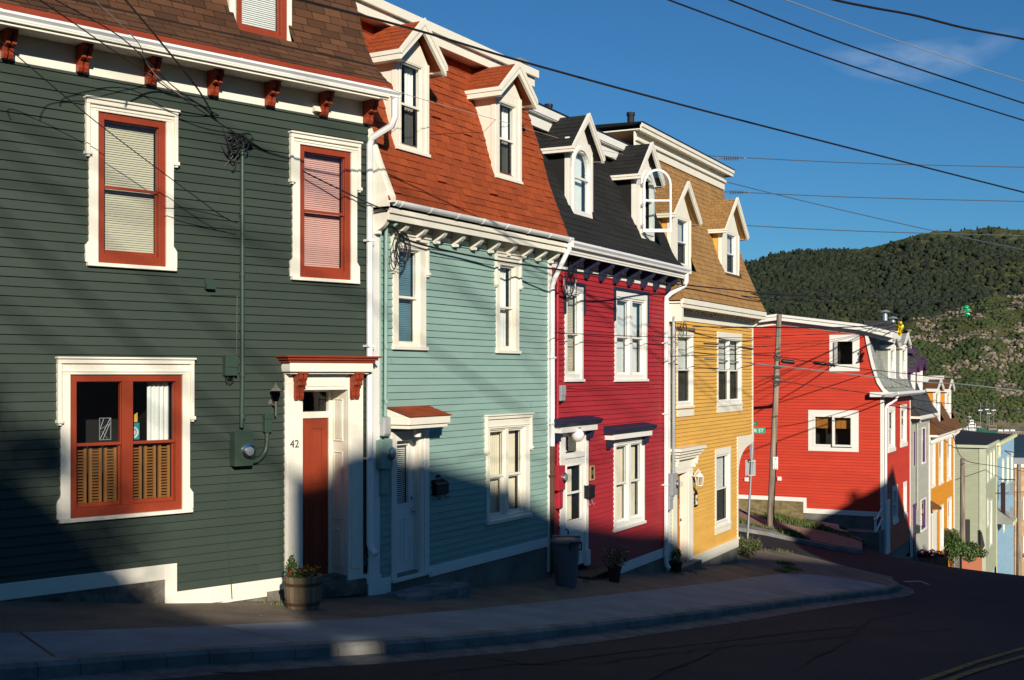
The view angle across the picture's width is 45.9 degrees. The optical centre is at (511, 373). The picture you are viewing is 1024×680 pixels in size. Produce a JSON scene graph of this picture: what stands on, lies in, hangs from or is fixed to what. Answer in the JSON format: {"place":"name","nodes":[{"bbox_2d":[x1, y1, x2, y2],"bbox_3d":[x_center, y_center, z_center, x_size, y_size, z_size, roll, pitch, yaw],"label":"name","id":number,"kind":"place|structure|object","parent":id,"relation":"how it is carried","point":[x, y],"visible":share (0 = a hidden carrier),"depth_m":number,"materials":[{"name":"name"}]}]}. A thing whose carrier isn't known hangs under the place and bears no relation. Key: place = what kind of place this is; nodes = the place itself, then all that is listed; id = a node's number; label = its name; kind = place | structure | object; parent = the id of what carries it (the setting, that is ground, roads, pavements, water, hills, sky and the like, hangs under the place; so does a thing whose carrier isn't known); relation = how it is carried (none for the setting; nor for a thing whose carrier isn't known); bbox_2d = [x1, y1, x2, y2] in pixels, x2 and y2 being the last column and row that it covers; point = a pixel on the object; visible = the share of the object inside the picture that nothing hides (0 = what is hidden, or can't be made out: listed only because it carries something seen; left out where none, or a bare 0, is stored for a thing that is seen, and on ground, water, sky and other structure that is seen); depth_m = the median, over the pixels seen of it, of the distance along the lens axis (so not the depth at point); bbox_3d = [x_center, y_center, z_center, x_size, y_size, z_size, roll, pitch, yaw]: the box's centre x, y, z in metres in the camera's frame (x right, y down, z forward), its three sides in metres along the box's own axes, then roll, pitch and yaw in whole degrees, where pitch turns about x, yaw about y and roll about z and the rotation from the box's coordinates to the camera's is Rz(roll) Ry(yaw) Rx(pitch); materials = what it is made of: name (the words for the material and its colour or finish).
{"place":"outdoors","nodes":[
{"label":"outdoors","id":0,"kind":"place"},
{"bbox_2d":[0,574,892,660],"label":"pavement","id":1,"kind":"structure","parent":0,"point":[15,646],"depth_m":14.90,"materials":[{"name":"concrete"}]},
{"bbox_2d":[161,510,1023,679],"bbox_3d":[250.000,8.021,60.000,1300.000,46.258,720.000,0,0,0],"label":"ground","id":2,"kind":"structure","parent":0,"point":[979,614],"depth_m":18.58,"materials":[{"name":"asphalt"}]},
{"bbox_2d":[0,0,401,602],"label":"row house","id":3,"kind":"structure","parent":2,"relation":"on","point":[125,408],"depth_m":15.31,"materials":[{"name":"green paint"}]},
{"bbox_2d":[0,41,236,222],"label":"overhead cable","id":4,"kind":"object","parent":3,"relation":"attached to","point":[110,132],"visible":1,"depth_m":14.00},
{"bbox_2d":[55,356,196,523],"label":"window","id":5,"kind":"structure","parent":3,"relation":"in","point":[124,422],"depth_m":15.02,"materials":[{"name":"beige paint"}]},
{"bbox_2d":[83,95,180,270],"bbox_3d":[-4.798,-2.296,14.950,1.222,2.016,0.600,0,0,-44],"label":"window","id":6,"kind":"structure","parent":3,"relation":"in","point":[130,227],"depth_m":14.92,"materials":[{"name":"beige paint"}]},
{"bbox_2d":[39,0,233,131],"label":"overhead cable","id":7,"kind":"object","parent":3,"relation":"attached to","point":[132,63],"visible":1,"depth_m":13.98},
{"bbox_2d":[55,0,219,115],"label":"overhead cable","id":8,"kind":"object","parent":3,"relation":"attached to","point":[136,51],"visible":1,"depth_m":13.99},
{"bbox_2d":[124,0,233,135],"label":"overhead cable","id":9,"kind":"object","parent":3,"relation":"attached to","point":[155,35],"visible":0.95,"depth_m":14.37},
{"bbox_2d":[222,355,237,383],"bbox_3d":[-3.657,-0.056,15.686,0.180,0.385,0.120,0,0,-44],"label":"junction box","id":10,"kind":"object","parent":3,"relation":"attached to","point":[230,365],"visible":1,"depth_m":15.64,"materials":[{"name":"green paint"}]},
{"bbox_2d":[220,127,248,171],"bbox_3d":[-3.676,-3.035,15.709,0.532,0.810,0.149,0,0,0],"label":"cable tangle","id":11,"kind":"object","parent":3,"relation":"attached to","point":[235,138],"visible":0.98,"depth_m":15.70,"materials":[{"name":"rubber"}]},
{"bbox_2d":[229,431,256,466],"bbox_3d":[-3.481,0.971,15.736,0.293,0.448,0.292,0,0,-44],"label":"electric meter","id":12,"kind":"object","parent":3,"relation":"attached to","point":[242,450],"visible":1,"depth_m":15.70,"materials":[{"name":"green paint"}]},
{"bbox_2d":[253,413,272,463],"bbox_3d":[-3.350,0.855,15.995,0.371,0.661,0.100,0,0,-44],"label":"conduit box","id":13,"kind":"object","parent":3,"relation":"attached to","point":[267,423],"visible":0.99,"depth_m":16.05,"materials":[{"name":"green paint"}]},
{"bbox_2d":[268,383,280,415],"bbox_3d":[-3.160,0.338,16.106,0.170,0.450,0.204,0,0,-44],"label":"wall lantern","id":14,"kind":"object","parent":3,"relation":"attached to","point":[275,391],"depth_m":16.06,"materials":[{"name":"brown metal"}]},
{"bbox_2d":[238,133,387,210],"bbox_3d":[-2.724,-2.718,16.535,2.377,0.800,0.212,0,0,-42],"label":"overhead cable","id":15,"kind":"object","parent":3,"relation":"attached to","point":[326,182],"visible":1,"depth_m":16.81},
{"bbox_2d":[303,390,331,573],"bbox_3d":[-3.035,1.560,17.228,0.760,2.680,0.680,0,0,-44],"label":"door","id":16,"kind":"structure","parent":3,"relation":"in","point":[317,404],"depth_m":17.15,"materials":[{"name":"red wood"}]},
{"bbox_2d":[288,130,362,283],"bbox_3d":[-2.742,-2.280,16.927,1.195,2.010,0.600,0,0,-44],"label":"window","id":17,"kind":"structure","parent":3,"relation":"in","point":[324,217],"depth_m":16.91,"materials":[{"name":"beige paint"}]},
{"bbox_2d":[66,0,573,595],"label":"row house","id":18,"kind":"structure","parent":2,"relation":"on","point":[464,370],"depth_m":19.50,"materials":[{"name":"teal paint"}]},
{"bbox_2d":[379,468,388,495],"bbox_3d":[-1.866,1.555,17.566,0.080,0.400,0.180,0,0,30],"label":"cable box","id":19,"kind":"object","parent":18,"relation":"attached to","point":[383,481],"visible":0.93,"depth_m":17.51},
{"bbox_2d":[380,417,390,438],"bbox_3d":[-1.845,0.796,17.567,0.115,0.352,0.180,0,0,30],"label":"junction box","id":20,"kind":"object","parent":18,"relation":"attached to","point":[385,427],"visible":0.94,"depth_m":17.50,"materials":[{"name":"grey plastic"}]},
{"bbox_2d":[376,439,397,468],"bbox_3d":[-1.790,1.153,17.495,0.282,0.420,0.314,0,0,30],"label":"electric meter","id":21,"kind":"object","parent":18,"relation":"attached to","point":[385,453],"visible":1,"depth_m":17.42,"materials":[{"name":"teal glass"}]},
{"bbox_2d":[391,231,410,268],"bbox_3d":[-1.617,-1.816,17.785,0.092,0.566,0.532,0,0,30],"label":"cable tangle","id":22,"kind":"object","parent":18,"relation":"attached to","point":[409,248],"visible":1,"depth_m":17.73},
{"bbox_2d":[397,440,414,572],"bbox_3d":[-1.841,2.005,18.297,0.575,2.024,0.607,0,0,30],"label":"door","id":23,"kind":"structure","parent":18,"relation":"in","point":[405,511],"depth_m":18.32,"materials":[{"name":"white paint"}]},
{"bbox_2d":[390,232,431,349],"bbox_3d":[-1.732,-1.221,18.290,0.590,1.718,0.987,0,0,30],"label":"window","id":24,"kind":"structure","parent":18,"relation":"in","point":[409,281],"depth_m":18.40,"materials":[{"name":"beige paint"}]},
{"bbox_2d":[431,474,448,499],"bbox_3d":[-1.104,1.755,18.824,0.144,0.376,0.360,0,0,30],"label":"mailbox","id":25,"kind":"object","parent":18,"relation":"attached to","point":[440,487],"visible":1,"depth_m":18.77,"materials":[{"name":"black metal"}]},
{"bbox_2d":[494,251,523,353],"bbox_3d":[-0.268,-1.208,20.833,0.590,1.711,0.898,0,0,30],"label":"window","id":26,"kind":"structure","parent":18,"relation":"in","point":[508,277],"depth_m":20.94,"materials":[{"name":"beige paint"}]},
{"bbox_2d":[484,412,534,524],"bbox_3d":[-0.252,1.594,20.855,0.595,1.831,1.590,0,0,30],"label":"window","id":27,"kind":"structure","parent":18,"relation":"in","point":[508,442],"depth_m":20.78,"materials":[{"name":"beige paint"}]},
{"bbox_2d":[0,547,892,632],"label":"pavement strip","id":28,"kind":"object","parent":2,"relation":"on","point":[29,616],"visible":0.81,"depth_m":16.20,"materials":[{"name":"grey concrete"}]},
{"bbox_2d":[283,555,322,609],"bbox_3d":[-2.702,2.682,15.642,0.524,0.692,0.524,0,0,0],"label":"barrel planter","id":29,"kind":"object","parent":28,"relation":"on","point":[302,588],"visible":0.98,"depth_m":15.47,"materials":[{"name":"brown wood"}]},
{"bbox_2d":[386,581,470,600],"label":"stone slab","id":30,"kind":"structure","parent":28,"relation":"on","point":[441,590],"depth_m":17.77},
{"bbox_2d":[258,546,804,605],"bbox_3d":[3.252,4.197,26.128,2.173,2.556,24.468,0,0,27],"label":"moss and weeds","id":31,"kind":"object","parent":28,"relation":"on","point":[788,563],"visible":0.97,"depth_m":33.00,"materials":[{"name":"plant"}]},
{"bbox_2d":[551,535,581,586],"bbox_3d":[0.951,3.278,21.232,0.550,0.888,0.618,0,0,0],"label":"rubbish bin","id":32,"kind":"object","parent":28,"relation":"on","point":[566,548],"visible":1,"depth_m":21.08,"materials":[{"name":"plastic"}]},
{"bbox_2d":[577,566,608,579],"bbox_3d":[1.507,3.900,23.297,0.560,0.220,1.250,0,0,27],"label":"wooden step","id":33,"kind":"object","parent":28,"relation":"on","point":[590,573],"visible":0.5,"depth_m":23.22,"materials":[{"name":"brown wood"}]},
{"bbox_2d":[600,544,630,582],"bbox_3d":[1.954,3.606,23.060,0.657,0.715,0.578,0,0,0],"label":"flower pot","id":34,"kind":"object","parent":28,"relation":"on","point":[614,572],"visible":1,"depth_m":23.01,"materials":[{"name":"green plant"}]},
{"bbox_2d":[669,547,682,572],"bbox_3d":[3.752,4.239,27.669,0.330,0.584,0.330,0,0,0],"label":"flower pot","id":35,"kind":"object","parent":28,"relation":"on","point":[676,563],"visible":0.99,"depth_m":27.59,"materials":[{"name":"black"}]},
{"bbox_2d":[737,534,762,557],"bbox_3d":[6.610,4.838,33.893,0.706,0.728,0.817,0,0,-43],"label":"corner shrub","id":36,"kind":"object","parent":28,"relation":"on","point":[751,546],"visible":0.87,"depth_m":33.80,"materials":[{"name":"green plant"}]},
{"bbox_2d":[0,549,899,679],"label":"kerb","id":37,"kind":"structure","parent":2,"relation":"on","point":[17,669],"depth_m":12.72,"materials":[{"name":"concrete"}]},
{"bbox_2d":[745,421,764,539],"bbox_3d":[7.234,3.344,36.410,0.835,3.846,0.489,0,0,-34],"label":"street sign post","id":38,"kind":"object","parent":37,"relation":"on","point":[750,468],"visible":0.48,"depth_m":36.40,"materials":[{"name":"metal"}]},
{"bbox_2d":[18,584,913,679],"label":"gutter apron","id":39,"kind":"object","parent":2,"relation":"on","point":[213,669],"visible":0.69,"depth_m":13.43,"materials":[{"name":"concrete"}]},
{"bbox_2d":[373,102,691,577],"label":"row house","id":40,"kind":"structure","parent":2,"relation":"on","point":[605,200],"depth_m":24.70,"materials":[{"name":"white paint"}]},
{"bbox_2d":[555,465,567,490],"bbox_3d":[0.912,1.904,22.191,0.292,0.450,0.344,0,0,27],"label":"electric meter","id":41,"kind":"object","parent":40,"relation":"attached to","point":[561,478],"visible":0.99,"depth_m":22.11,"materials":[{"name":"red paint"}]},
{"bbox_2d":[563,281,585,381],"bbox_3d":[0.968,-0.798,23.099,0.560,1.890,0.939,0,0,27],"label":"window","id":42,"kind":"structure","parent":40,"relation":"in","point":[574,309],"depth_m":23.25,"materials":[{"name":"white paint"}]},
{"bbox_2d":[566,436,583,564],"bbox_3d":[0.944,2.417,23.147,0.670,2.489,0.919,0,0,27],"label":"door","id":43,"kind":"structure","parent":40,"relation":"in","point":[574,466],"depth_m":23.34,"materials":[{"name":"white paint"}]},
{"bbox_2d":[393,227,778,293],"bbox_3d":[3.559,-2.092,26.616,0.823,0.599,20.889,0,0,28],"label":"overhead cable","id":44,"kind":"object","parent":40,"relation":"attached to","point":[418,243],"visible":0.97,"depth_m":21.00,"materials":[{"name":"rubber"}]},
{"bbox_2d":[584,484,595,505],"bbox_3d":[1.524,2.358,23.542,0.125,0.405,0.320,0,0,27],"label":"mailbox","id":45,"kind":"object","parent":40,"relation":"attached to","point":[589,491],"visible":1,"depth_m":23.45,"materials":[{"name":"black metal"}]},
{"bbox_2d":[601,422,656,531],"bbox_3d":[2.264,2.142,25.360,0.800,2.192,2.318,0,0,27],"label":"window","id":46,"kind":"structure","parent":40,"relation":"in","point":[629,454],"depth_m":25.54,"materials":[{"name":"white paint"}]},
{"bbox_2d":[613,287,649,381],"bbox_3d":[2.314,-0.813,25.721,0.560,1.946,1.946,0,0,27],"label":"window","id":47,"kind":"structure","parent":40,"relation":"in","point":[631,310],"depth_m":25.64,"materials":[{"name":"white paint"}]},
{"bbox_2d":[552,112,766,571],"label":"row house","id":48,"kind":"structure","parent":2,"relation":"on","point":[711,436],"depth_m":30.46,"materials":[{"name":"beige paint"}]},
{"bbox_2d":[555,332,770,337],"bbox_3d":[4.665,-0.956,29.110,0.942,0.440,16.901,0,0,24],"label":"overhead cable","id":49,"kind":"object","parent":48,"relation":"attached to","point":[672,337],"visible":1,"depth_m":27.61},
{"bbox_2d":[668,473,680,495],"bbox_3d":[3.717,2.515,27.640,0.302,0.500,0.364,0,0,27],"label":"electric meter","id":50,"kind":"object","parent":48,"relation":"attached to","point":[673,483],"visible":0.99,"depth_m":27.52,"materials":[{"name":"grey plastic"}]},
{"bbox_2d":[677,474,681,558],"bbox_3d":[3.863,3.398,28.533,0.132,2.127,0.706,0,0,27],"label":"door","id":51,"kind":"structure","parent":48,"relation":"in","point":[679,519],"depth_m":28.76,"materials":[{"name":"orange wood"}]},
{"bbox_2d":[675,326,694,416],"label":"window","id":52,"kind":"structure","parent":48,"relation":"in","point":[685,364],"depth_m":28.92,"materials":[{"name":"beige paint"}]},
{"bbox_2d":[714,446,731,534],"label":"window","id":53,"kind":"structure","parent":48,"relation":"in","point":[723,522],"depth_m":31.67,"materials":[{"name":"beige paint"}]},
{"bbox_2d":[716,331,742,412],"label":"window","id":54,"kind":"structure","parent":48,"relation":"in","point":[729,374],"depth_m":31.99,"materials":[{"name":"beige paint"}]},
{"bbox_2d":[704,358,1023,391],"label":"overhead cable","id":55,"kind":"object","parent":48,"relation":"attached to","point":[854,374],"visible":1,"depth_m":39.69,"materials":[{"name":"rubber"}]},
{"bbox_2d":[742,296,1022,307],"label":"overhead cable","id":56,"kind":"object","parent":48,"relation":"attached to","point":[865,304],"visible":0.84,"depth_m":41.16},
{"bbox_2d":[750,292,1018,298],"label":"overhead cable","id":57,"kind":"object","parent":48,"relation":"attached to","point":[874,298],"visible":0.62,"depth_m":40.08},
{"bbox_2d":[427,629,949,674],"bbox_3d":[4.363,4.161,18.612,0.430,2.461,17.136,0,0,36],"label":"road crack","id":58,"kind":"object","parent":2,"relation":"on","point":[662,653],"visible":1,"depth_m":14.81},
{"bbox_2d":[739,523,862,553],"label":"side kerb","id":59,"kind":"structure","parent":2,"relation":"on","point":[759,530],"depth_m":41.78,"materials":[{"name":"concrete"}]},
{"bbox_2d":[739,510,879,548],"bbox_3d":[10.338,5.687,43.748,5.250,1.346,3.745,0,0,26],"label":"grass","id":60,"kind":"structure","parent":2,"relation":"on","point":[783,518],"depth_m":44.51,"materials":[{"name":"plant"}]},
{"bbox_2d":[739,310,925,559],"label":"corner house","id":61,"kind":"structure","parent":2,"relation":"on","point":[844,458],"depth_m":47.24,"materials":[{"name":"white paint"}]},
{"bbox_2d":[808,410,858,451],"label":"window","id":62,"kind":"structure","parent":61,"relation":"in","point":[828,430],"depth_m":47.08,"materials":[{"name":"white paint"}]},
{"bbox_2d":[829,334,859,370],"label":"window","id":63,"kind":"structure","parent":61,"relation":"in","point":[844,352],"depth_m":46.78,"materials":[{"name":"white paint"}]},
{"bbox_2d":[753,354,1019,386],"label":"overhead cable","id":64,"kind":"object","parent":61,"relation":"attached to","point":[880,370],"visible":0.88,"depth_m":46.20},
{"bbox_2d":[885,499,891,553],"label":"door","id":65,"kind":"structure","parent":61,"relation":"in","point":[887,550],"depth_m":46.82,"materials":[{"name":"white paint"}]},
{"bbox_2d":[757,376,1020,410],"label":"overhead cable","id":66,"kind":"object","parent":61,"relation":"attached to","point":[878,394],"visible":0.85,"depth_m":44.59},
{"bbox_2d":[887,406,895,452],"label":"window","id":67,"kind":"structure","parent":61,"relation":"in","point":[891,409],"depth_m":48.03,"materials":[{"name":"white paint"}]},
{"bbox_2d":[892,484,898,525],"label":"window","id":68,"kind":"structure","parent":61,"relation":"in","point":[895,519],"depth_m":48.61,"materials":[{"name":"white paint"}]},
{"bbox_2d":[900,404,907,447],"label":"window","id":69,"kind":"structure","parent":61,"relation":"in","point":[903,408],"depth_m":50.54,"materials":[{"name":"white paint"}]},
{"bbox_2d":[905,348,937,560],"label":"row house","id":70,"kind":"structure","parent":2,"relation":"on","point":[920,461],"depth_m":54.12,"materials":[{"name":"white paint"}]},
{"bbox_2d":[921,497,926,531],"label":"window","id":71,"kind":"structure","parent":70,"relation":"in","point":[923,501],"depth_m":55.19,"materials":[{"name":"white paint"}]},
{"bbox_2d":[907,549,947,565],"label":"flower box","id":72,"kind":"object","parent":2,"relation":"on","point":[935,557],"visible":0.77,"depth_m":53.15,"materials":[{"name":"brown wood"}]},
{"bbox_2d":[913,376,962,566],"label":"row house","id":73,"kind":"structure","parent":2,"relation":"on","point":[945,424],"depth_m":60.38,"materials":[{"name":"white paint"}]},
{"bbox_2d":[931,443,935,487],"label":"window","id":74,"kind":"structure","parent":73,"relation":"in","point":[933,447],"depth_m":58.05,"materials":[{"name":"white paint"}]},
{"bbox_2d":[931,510,937,552],"bbox_3d":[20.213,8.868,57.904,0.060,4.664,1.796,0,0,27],"label":"door","id":75,"kind":"structure","parent":73,"relation":"in","point":[934,514],"depth_m":57.88,"materials":[{"name":"white paint"}]},
{"bbox_2d":[939,441,943,484],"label":"window","id":76,"kind":"structure","parent":73,"relation":"in","point":[941,481],"depth_m":60.39,"materials":[{"name":"white paint"}]},
{"bbox_2d":[940,504,943,550],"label":"door","id":77,"kind":"structure","parent":73,"relation":"in","point":[942,510],"depth_m":60.64,"materials":[{"name":"white paint"}]},
{"bbox_2d":[947,438,951,481],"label":"window","id":78,"kind":"structure","parent":73,"relation":"in","point":[949,478],"depth_m":63.04,"materials":[{"name":"white paint"}]},
{"bbox_2d":[947,496,951,529],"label":"window","id":79,"kind":"structure","parent":73,"relation":"in","point":[949,501],"depth_m":63.13,"materials":[{"name":"white paint"}]},
{"bbox_2d":[944,528,965,564],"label":"garden shrub","id":80,"kind":"object","parent":2,"relation":"on","point":[953,541],"visible":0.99,"depth_m":60.63,"materials":[{"name":"green plant"}]},
{"bbox_2d":[960,458,969,567],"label":"utility pole","id":81,"kind":"object","parent":2,"relation":"on","point":[964,528],"visible":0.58,"depth_m":71.90,"materials":[{"name":"brown wood"}]},
{"bbox_2d":[961,554,981,570],"bbox_3d":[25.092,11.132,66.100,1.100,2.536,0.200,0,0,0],"label":"terracotta planter","id":82,"kind":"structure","parent":2,"relation":"on","point":[976,564],"depth_m":66.00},
{"bbox_2d":[959,541,988,562],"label":"creeping shrub","id":83,"kind":"object","parent":82,"relation":"in","point":[970,550],"visible":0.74,"depth_m":61.80,"materials":[{"name":"green plant"}]},
{"bbox_2d":[920,647,1023,679],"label":"road marking","id":84,"kind":"object","parent":2,"relation":"on","point":[943,673],"visible":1,"depth_m":17.99,"materials":[{"name":"yellow paint"}]},
{"bbox_2d":[955,438,998,571],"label":"row house","id":85,"kind":"structure","parent":2,"relation":"on","point":[980,496],"depth_m":78.97,"materials":[{"name":"beige"}]},
{"bbox_2d":[943,655,1023,679],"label":"road marking","id":86,"kind":"object","parent":2,"relation":"on","point":[960,675],"visible":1,"depth_m":17.72,"materials":[{"name":"yellow paint"}]},
{"bbox_2d":[955,431,1016,574],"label":"row house","id":87,"kind":"structure","parent":2,"relation":"on","point":[1006,523],"depth_m":91.08,"materials":[{"name":"blue"}]},
{"bbox_2d":[998,479,1014,516],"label":"bay window","id":88,"kind":"structure","parent":87,"relation":"attached to","point":[1011,491],"depth_m":85.02,"materials":[{"name":"wood"}]},
{"bbox_2d":[1014,458,1023,575],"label":"corner building","id":89,"kind":"structure","parent":2,"relation":"on","point":[1018,461],"depth_m":107.98,"materials":[{"name":"beige"}]},
{"bbox_2d":[1016,464,1023,575],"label":"utility pole","id":90,"kind":"object","parent":2,"relation":"on","point":[1018,547],"visible":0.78,"depth_m":100.84,"materials":[{"name":"brown wood"}]},
{"bbox_2d":[298,0,1023,192],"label":"overhead cable","id":91,"kind":"object","parent":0,"point":[461,43],"visible":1,"depth_m":16.13,"materials":[{"name":"rubber"}]},
{"bbox_2d":[384,0,1023,261],"label":"sky","id":92,"kind":"structure","parent":0,"point":[664,49],"materials":[{"name":"blue"}]},
{"bbox_2d":[739,511,861,548],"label":"side street pavement","id":93,"kind":"structure","parent":0,"point":[822,536],"depth_m":43.61,"materials":[{"name":"concrete"}]},
{"bbox_2d":[767,314,781,529],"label":"utility pole","id":94,"kind":"object","parent":93,"relation":"on","point":[772,483],"visible":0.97,"depth_m":43.19,"materials":[{"name":"brown wood"}]},
{"bbox_2d":[720,304,1018,327],"bbox_3d":[13.290,-2.124,41.866,1.310,2.033,30.576,0,0,35],"label":"overhead cable","id":95,"kind":"object","parent":94,"relation":"attached to","point":[862,326],"visible":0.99,"depth_m":38.39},
{"bbox_2d":[668,0,1023,120],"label":"overhead cable","id":96,"kind":"object","parent":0,"point":[837,60],"visible":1,"depth_m":16.70,"materials":[{"name":"rubber"}]},
{"bbox_2d":[708,155,1023,167],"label":"overhead cable","id":97,"kind":"object","parent":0,"point":[867,163],"visible":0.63,"depth_m":43.99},
{"bbox_2d":[725,191,1023,201],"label":"overhead cable","id":98,"kind":"object","parent":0,"point":[878,197],"visible":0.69,"depth_m":43.99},
{"bbox_2d":[727,182,1023,249],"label":"overhead cable","id":99,"kind":"object","parent":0,"point":[871,216],"visible":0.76,"depth_m":46.83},
{"bbox_2d":[728,0,1023,103],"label":"overhead cable","id":100,"kind":"object","parent":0,"point":[751,8],"visible":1,"depth_m":16.11,"materials":[{"name":"rubber"}]},
{"bbox_2d":[746,225,1023,235],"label":"overhead cable","id":101,"kind":"object","parent":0,"point":[884,231],"visible":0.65,"depth_m":43.99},
{"bbox_2d":[753,227,1023,429],"bbox_3d":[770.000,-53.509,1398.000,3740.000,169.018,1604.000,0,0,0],"label":"hills","id":102,"kind":"structure","parent":0,"point":[1002,424],"depth_m":725.34,"materials":[{"name":"plant"}]},
{"bbox_2d":[744,225,1023,324],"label":"hill forest","id":103,"kind":"object","parent":102,"relation":"on","point":[845,272],"visible":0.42,"depth_m":967.25,"materials":[{"name":"green plant"}]},
{"bbox_2d":[895,293,1023,422],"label":"hill scrub","id":104,"kind":"object","parent":102,"relation":"on","point":[931,354],"visible":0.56,"depth_m":646.13,"materials":[{"name":"green plant"}]},
{"bbox_2d":[907,292,1023,409],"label":"hill rocks","id":105,"kind":"object","parent":102,"relation":"on","point":[966,362],"visible":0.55,"depth_m":669.89,"materials":[{"name":"stone"}]},
{"bbox_2d":[786,0,1023,81],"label":"overhead cable","id":106,"kind":"object","parent":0,"point":[900,41],"visible":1,"depth_m":15.87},
{"bbox_2d":[832,0,1023,39],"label":"overhead cable","id":107,"kind":"object","parent":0,"point":[918,16],"visible":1,"depth_m":9.77,"materials":[{"name":"rubber"}]},
{"bbox_2d":[1014,434,1023,457],"bbox_3d":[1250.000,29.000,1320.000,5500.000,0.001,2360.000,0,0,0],"label":"water","id":108,"kind":"structure","parent":0,"point":[1019,443],"depth_m":484.24,"materials":[{"name":"blue liquid"}]},
{"bbox_2d":[976,402,997,432],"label":"trawler","id":109,"kind":"object","parent":108,"relation":"on","point":[992,428],"visible":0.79,"depth_m":567.56,"materials":[{"name":"metal"}]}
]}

